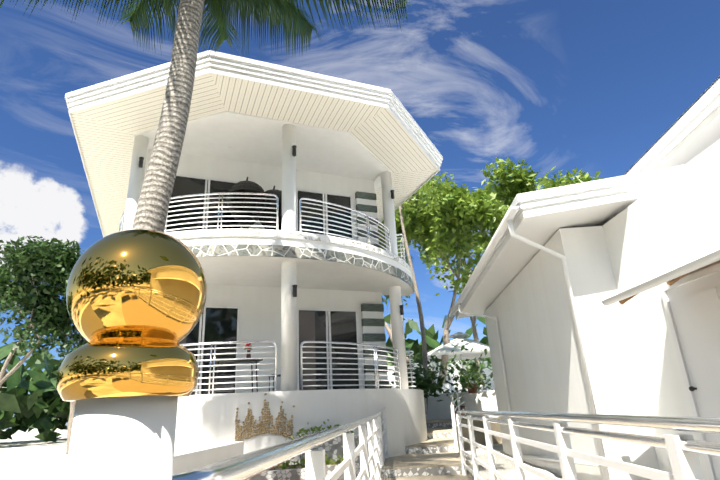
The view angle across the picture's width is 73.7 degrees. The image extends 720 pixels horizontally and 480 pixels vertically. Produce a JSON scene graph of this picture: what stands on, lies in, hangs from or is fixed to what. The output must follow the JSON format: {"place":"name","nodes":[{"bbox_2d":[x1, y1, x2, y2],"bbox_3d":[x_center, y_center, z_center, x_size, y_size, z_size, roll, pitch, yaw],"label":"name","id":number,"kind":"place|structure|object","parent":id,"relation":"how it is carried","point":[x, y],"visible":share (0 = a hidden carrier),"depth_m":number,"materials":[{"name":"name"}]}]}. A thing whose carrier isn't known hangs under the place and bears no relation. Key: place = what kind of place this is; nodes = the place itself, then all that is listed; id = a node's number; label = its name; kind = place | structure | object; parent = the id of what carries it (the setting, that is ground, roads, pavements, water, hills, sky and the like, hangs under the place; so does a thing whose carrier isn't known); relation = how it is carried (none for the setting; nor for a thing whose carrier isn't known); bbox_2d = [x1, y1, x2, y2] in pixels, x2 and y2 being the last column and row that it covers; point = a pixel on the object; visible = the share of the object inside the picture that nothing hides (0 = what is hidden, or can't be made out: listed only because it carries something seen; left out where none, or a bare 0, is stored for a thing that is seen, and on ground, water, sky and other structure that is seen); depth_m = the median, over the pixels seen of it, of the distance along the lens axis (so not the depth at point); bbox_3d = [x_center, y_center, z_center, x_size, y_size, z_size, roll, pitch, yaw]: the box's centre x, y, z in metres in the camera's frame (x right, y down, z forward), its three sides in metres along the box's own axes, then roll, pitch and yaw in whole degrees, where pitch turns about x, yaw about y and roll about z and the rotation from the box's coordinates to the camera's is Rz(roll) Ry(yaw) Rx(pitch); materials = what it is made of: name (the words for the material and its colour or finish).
{"place":"outdoors","nodes":[
{"label":"outdoors","id":0,"kind":"place"},
{"bbox_2d":[0,236,84,387],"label":"tree","id":1,"kind":"object","parent":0,"point":[42,260],"depth_m":21.82,"materials":[{"name":"green plant"}]},
{"bbox_2d":[28,268,87,453],"bbox_3d":[-12.670,5.471,22.122,5.987,7.982,4.112,-12,-22,25],"label":"tree","id":2,"kind":"object","parent":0,"point":[65,326],"depth_m":22.08,"materials":[{"name":"green plant"}]},
{"bbox_2d":[0,459,369,479],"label":"garden ground","id":3,"kind":"structure","parent":0,"point":[33,470],"depth_m":13.75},
{"label":"soil bed","id":4,"kind":"object","parent":3,"relation":"on","visible":0},
{"bbox_2d":[34,441,243,479],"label":"wall","id":5,"kind":"structure","parent":4,"relation":"on","point":[190,459],"depth_m":3.33,"materials":[{"name":"white paint"}]},
{"bbox_2d":[247,434,360,479],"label":"planter walls","id":6,"kind":"structure","parent":4,"relation":"on","point":[333,447],"depth_m":7.44,"materials":[{"name":"stone"}]},
{"bbox_2d":[266,438,338,470],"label":"planter soil","id":7,"kind":"structure","parent":6,"relation":"in","point":[275,467],"depth_m":7.79,"materials":[{"name":"brown soil"}]},
{"bbox_2d":[267,419,358,470],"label":"plants","id":8,"kind":"object","parent":7,"relation":"on","point":[286,464],"visible":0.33,"depth_m":7.72,"materials":[{"name":"green plant"}]},
{"bbox_2d":[0,0,410,232],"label":"palm","id":9,"kind":"object","parent":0,"point":[289,9],"depth_m":6.91,"materials":[{"name":"plant"}]},
{"bbox_2d":[128,1,312,39],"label":"palm rachis","id":10,"kind":"object","parent":9,"relation":"on","point":[221,19],"visible":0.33,"depth_m":8.48,"materials":[{"name":"green plant"}]},
{"bbox_2d":[0,428,502,463],"bbox_3d":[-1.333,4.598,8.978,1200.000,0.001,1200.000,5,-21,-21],"label":"ground","id":11,"kind":"structure","parent":0,"point":[21,446],"depth_m":29.01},
{"bbox_2d":[0,314,490,441],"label":"plants","id":12,"kind":"object","parent":11,"relation":"on","point":[43,407],"visible":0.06,"depth_m":40.55,"materials":[{"name":"green plant"}]},
{"bbox_2d":[174,391,427,471],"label":"podium wall","id":13,"kind":"structure","parent":11,"relation":"on","point":[200,422],"depth_m":9.04,"materials":[{"name":"white paint"}]},
{"bbox_2d":[234,393,294,441],"bbox_3d":[-1.738,3.261,8.829,1.094,0.857,0.074,3,-20,-15],"label":"wall decoration","id":14,"kind":"object","parent":13,"relation":"attached to","point":[264,423],"visible":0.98,"depth_m":8.77},
{"bbox_2d":[145,149,387,392],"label":"body walls","id":15,"kind":"structure","parent":13,"relation":"on","point":[260,314],"depth_m":12.52,"materials":[{"name":"white paint"}]},
{"bbox_2d":[164,173,241,232],"bbox_3d":[-3.931,-0.586,12.203,1.900,2.230,0.062,5,-21,-21],"label":"door frame","id":16,"kind":"object","parent":15,"relation":"attached to","point":[206,179],"visible":0.15,"depth_m":12.41,"materials":[{"name":"white metal"}]},
{"bbox_2d":[166,176,240,231],"bbox_3d":[-3.936,-0.582,12.215,1.780,2.110,0.008,5,-21,-21],"label":"glass door","id":17,"kind":"structure","parent":16,"relation":"in","point":[182,186],"depth_m":12.27,"materials":[{"name":"glass"}]},
{"bbox_2d":[195,305,240,394],"bbox_3d":[-3.696,2.579,11.111,1.750,2.180,0.062,5,-21,-21],"label":"window frame","id":18,"kind":"object","parent":15,"relation":"attached to","point":[203,331],"visible":0.31,"depth_m":11.28,"materials":[{"name":"white metal"}]},
{"bbox_2d":[186,308,237,394],"bbox_3d":[-3.701,2.583,11.122,1.630,2.060,0.008,5,-21,-21],"label":"window glass","id":19,"kind":"object","parent":18,"relation":"in","point":[220,324],"visible":0.36,"depth_m":11.30,"materials":[{"name":"glass"}]},
{"bbox_2d":[179,311,315,389],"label":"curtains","id":20,"kind":"object","parent":18,"relation":"attached to","point":[306,325],"visible":0.21,"depth_m":12.09,"materials":[{"name":"grey fabric"}]},
{"bbox_2d":[133,111,391,190],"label":"ring beam","id":21,"kind":"structure","parent":15,"relation":"attached to","point":[353,143],"depth_m":11.58,"materials":[{"name":"white paint"}]},
{"bbox_2d":[148,121,378,179],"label":"ceiling","id":22,"kind":"structure","parent":15,"relation":"on","point":[255,144],"depth_m":12.53,"materials":[{"name":"white paint"}]},
{"bbox_2d":[70,73,438,236],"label":"soffit","id":23,"kind":"structure","parent":22,"relation":"attached to","point":[104,132],"depth_m":11.42,"materials":[{"name":"beige wood"}]},
{"bbox_2d":[65,50,442,237],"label":"fascia","id":24,"kind":"structure","parent":23,"relation":"attached to","point":[218,63],"depth_m":10.34,"materials":[{"name":"white paint"}]},
{"bbox_2d":[296,188,354,239],"bbox_3d":[-0.964,-0.326,13.374,1.700,2.230,0.062,5,-21,-21],"label":"door frame","id":25,"kind":"object","parent":15,"relation":"attached to","point":[325,198],"visible":0.35,"depth_m":13.58,"materials":[{"name":"white metal"}]},
{"bbox_2d":[298,191,351,239],"bbox_3d":[-0.969,-0.322,13.385,1.580,2.110,0.008,5,-21,-21],"label":"glass door","id":26,"kind":"structure","parent":25,"relation":"in","point":[341,200],"depth_m":13.53,"materials":[{"name":"black glass"}]},
{"bbox_2d":[296,308,361,389],"bbox_3d":[-0.799,2.832,12.254,1.700,2.180,0.062,5,-21,-21],"label":"door frame","id":27,"kind":"object","parent":15,"relation":"attached to","point":[328,318],"visible":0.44,"depth_m":12.35,"materials":[{"name":"white metal"}]},
{"bbox_2d":[299,310,358,389],"bbox_3d":[-0.804,2.836,12.265,1.580,2.060,0.008,5,-21,-21],"label":"glass door","id":28,"kind":"structure","parent":27,"relation":"in","point":[343,326],"depth_m":12.38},
{"bbox_2d":[355,191,388,388],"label":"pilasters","id":29,"kind":"object","parent":15,"relation":"attached to","point":[373,323],"visible":0.69,"depth_m":12.90,"materials":[{"name":"stone"}]},
{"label":"podium floor","id":30,"kind":"structure","parent":13,"relation":"on","visible":0},
{"bbox_2d":[192,359,280,394],"bbox_3d":[-2.611,2.769,10.028,2.562,1.033,0.775,5,-21,-21],"label":"table","id":31,"kind":"object","parent":30,"relation":"on","point":[245,361],"visible":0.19,"depth_m":10.00,"materials":[{"name":"black metal"}]},
{"bbox_2d":[123,124,408,390],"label":"columns","id":32,"kind":"structure","parent":30,"relation":"on","point":[288,325],"depth_m":11.08,"materials":[{"name":"white paint"}]},
{"bbox_2d":[139,145,403,314],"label":"wall lamps","id":33,"kind":"object","parent":32,"relation":"attached to","point":[294,147],"depth_m":11.24,"materials":[{"name":"black metal"}]},
{"bbox_2d":[166,228,414,295],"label":"slab","id":34,"kind":"structure","parent":32,"relation":"on","point":[244,257],"depth_m":10.65,"materials":[{"name":"stone"}]},
{"bbox_2d":[226,177,281,229],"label":"egg chairs","id":35,"kind":"object","parent":34,"relation":"on","point":[246,186],"visible":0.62,"depth_m":12.13,"materials":[{"name":"grey wicker"}]},
{"bbox_2d":[119,192,415,393],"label":"rails","id":36,"kind":"object","parent":34,"relation":"on","point":[302,346],"depth_m":10.55,"materials":[{"name":"white metal"}]},
{"bbox_2d":[178,389,422,398],"bbox_3d":[-1.300,3.289,10.232,7.856,0.060,2.156,7,-22,-27],"label":"terrace floor edge","id":37,"kind":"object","parent":30,"relation":"on","point":[285,392],"depth_m":9.14,"materials":[{"name":"white concrete"}]},
{"bbox_2d":[465,452,562,479],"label":"walkway","id":38,"kind":"structure","parent":11,"relation":"on","point":[503,467],"depth_m":9.83,"materials":[{"name":"white concrete"}]},
{"bbox_2d":[504,467,554,479],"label":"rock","id":39,"kind":"object","parent":38,"relation":"on","point":[511,475],"visible":0.42,"depth_m":7.04,"materials":[{"name":"white stone"}]},
{"bbox_2d":[484,139,719,479],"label":"annex walls","id":40,"kind":"structure","parent":11,"relation":"on","point":[633,363],"depth_m":6.85,"materials":[{"name":"white paint"}]},
{"bbox_2d":[449,206,609,479],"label":"annex gutters","id":41,"kind":"object","parent":40,"relation":"attached to","point":[507,220],"visible":0.83,"depth_m":7.07,"materials":[{"name":"white metal"}]},
{"bbox_2d":[454,165,683,319],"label":"annex roof","id":42,"kind":"structure","parent":40,"relation":"on","point":[542,217],"depth_m":7.00,"materials":[{"name":"white paint"}]},
{"bbox_2d":[619,272,689,304],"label":"roof rafters","id":43,"kind":"object","parent":40,"relation":"attached to","point":[670,283],"visible":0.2,"depth_m":4.74,"materials":[{"name":"brown wood"}]},
{"bbox_2d":[601,249,719,305],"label":"lean-to gutter","id":44,"kind":"object","parent":40,"relation":"attached to","point":[706,260],"visible":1,"depth_m":4.53,"materials":[{"name":"white metal"}]},
{"bbox_2d":[624,76,719,174],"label":"annex roof","id":45,"kind":"structure","parent":40,"relation":"on","point":[704,92],"depth_m":7.89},
{"bbox_2d":[626,79,719,174],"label":"roof","id":46,"kind":"structure","parent":45,"relation":"attached to","point":[701,137],"depth_m":7.77,"materials":[{"name":"white paint"}]},
{"bbox_2d":[638,93,719,172],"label":"annex upper gutter","id":47,"kind":"object","parent":46,"relation":"attached to","point":[695,122],"depth_m":7.53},
{"bbox_2d":[634,240,719,286],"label":"awning","id":48,"kind":"object","parent":40,"relation":"attached to","point":[707,249],"visible":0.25,"depth_m":5.11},
{"bbox_2d":[659,263,719,479],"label":"annex door","id":49,"kind":"structure","parent":40,"relation":"in","point":[691,302],"depth_m":5.40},
{"bbox_2d":[689,386,696,390],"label":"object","id":50,"kind":"structure","parent":40,"relation":"attached to","point":[691,388],"depth_m":5.48,"materials":[{"name":"black metal"}]},
{"bbox_2d":[0,0,719,429],"label":"sky","id":51,"kind":"structure","parent":0,"point":[590,86],"materials":[{"name":"blue"}]},
{"bbox_2d":[378,220,420,371],"bbox_3d":[-0.976,3.012,24.722,6.027,11.450,8.476,22,-31,-50],"label":"tree","id":52,"kind":"object","parent":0,"point":[398,229],"depth_m":24.23,"materials":[{"name":"green plant"}]},
{"bbox_2d":[380,238,413,304],"bbox_3d":[-0.417,1.233,25.832,7.797,5.396,5.099,-13,-22,27],"label":"tree","id":53,"kind":"object","parent":52,"relation":"attached to","point":[398,247],"depth_m":23.59,"materials":[{"name":"green plant"}]},
{"bbox_2d":[381,417,501,479],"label":"ramp steps","id":54,"kind":"structure","parent":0,"point":[427,460],"depth_m":9.73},
{"bbox_2d":[381,422,471,477],"bbox_3d":[1.623,4.822,11.446,1.718,0.605,7.025,-6,-20,9],"label":"riser mosaic","id":55,"kind":"object","parent":54,"relation":"attached to","point":[428,471],"visible":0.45,"depth_m":8.20},
{"bbox_2d":[454,406,464,418],"bbox_3d":[3.453,6.037,16.797,0.500,0.440,0.500,5,-21,-21],"label":"pot","id":56,"kind":"object","parent":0,"point":[462,407],"visible":0.35,"depth_m":16.64,"materials":[{"name":"green"}]},
{"bbox_2d":[442,388,477,405],"bbox_3d":[3.616,5.479,16.925,2.163,0.931,1.489,5,-21,-21],"label":"pot plant","id":57,"kind":"object","parent":56,"relation":"in","point":[456,397],"visible":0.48,"depth_m":16.77,"materials":[{"name":"green plant"}]},
{"bbox_2d":[415,171,505,380],"bbox_3d":[5.617,2.192,26.912,7.098,13.726,8.152,5,-21,-21],"label":"tree","id":58,"kind":"object","parent":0,"point":[440,179],"depth_m":27.95,"materials":[{"name":"green plant"}]},
{"bbox_2d":[427,390,498,419],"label":"wall","id":59,"kind":"structure","parent":0,"point":[484,401],"depth_m":17.69,"materials":[{"name":"white paint"}]},
{"bbox_2d":[394,172,453,412],"bbox_3d":[1.640,1.251,18.775,4.857,10.457,3.345,5,-21,-21],"label":"tree","id":60,"kind":"object","parent":59,"relation":"on","point":[423,188],"depth_m":19.27,"materials":[{"name":"green plant"}]},
{"bbox_2d":[388,340,493,414],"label":"shrubs","id":61,"kind":"object","parent":59,"relation":"on","point":[424,383],"visible":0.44,"depth_m":17.74,"materials":[{"name":"green plant"}]},
{"bbox_2d":[387,360,494,393],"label":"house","id":62,"kind":"structure","parent":59,"relation":"on","point":[487,371],"depth_m":29.46,"materials":[{"name":"white paint"}]},
{"bbox_2d":[172,389,719,479],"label":"ramp rail","id":63,"kind":"object","parent":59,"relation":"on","point":[685,465],"depth_m":2.47,"materials":[{"name":"white metal"}]},
{"bbox_2d":[65,396,177,479],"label":"pedestal","id":64,"kind":"object","parent":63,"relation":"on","point":[123,438],"visible":1,"depth_m":0.56,"materials":[{"name":"white concrete"}]},
{"bbox_2d":[56,229,206,401],"bbox_3d":[-0.306,0.098,0.664,0.178,0.231,0.178,5,-21,-21],"label":"gold finial","id":65,"kind":"object","parent":64,"relation":"on","point":[135,300],"visible":1,"depth_m":0.60,"materials":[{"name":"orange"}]},
{"bbox_2d":[442,384,450,392],"bbox_3d":[4.094,7.461,22.826,0.564,1.242,0.439,-14,-22,29],"label":"flower pot","id":66,"kind":"object","parent":59,"relation":"on","point":[448,386],"visible":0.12,"depth_m":22.77,"materials":[{"name":"white ceramic"}]},
{"bbox_2d":[418,371,492,392],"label":"spiky plants","id":67,"kind":"object","parent":59,"relation":"on","point":[469,385],"visible":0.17,"depth_m":16.26,"materials":[{"name":"green plant"}]},
{"bbox_2d":[427,332,489,390],"bbox_3d":[5.086,6.132,23.807,3.800,3.140,3.800,5,-21,-21],"label":"patio umbrella","id":68,"kind":"object","parent":59,"relation":"on","point":[447,349],"visible":0.65,"depth_m":23.23,"materials":[{"name":"white fabric"}]},
{"bbox_2d":[466,384,477,392],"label":"terrace pots","id":69,"kind":"object","parent":59,"relation":"on","point":[472,390],"visible":0.23,"depth_m":16.17,"materials":[{"name":"ceramic"}]},
{"bbox_2d":[395,157,547,392],"bbox_3d":[5.027,2.549,25.177,8.271,11.967,10.047,5,-21,-21],"label":"tree","id":70,"kind":"object","parent":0,"point":[518,181],"depth_m":23.63,"materials":[{"name":"green plant"}]},
{"bbox_2d":[440,166,602,267],"bbox_3d":[7.982,1.615,20.662,7.977,10.395,6.977,5,-21,-21],"label":"tree","id":71,"kind":"object","parent":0,"point":[488,211],"depth_m":21.16,"materials":[{"name":"green plant"}]}
]}

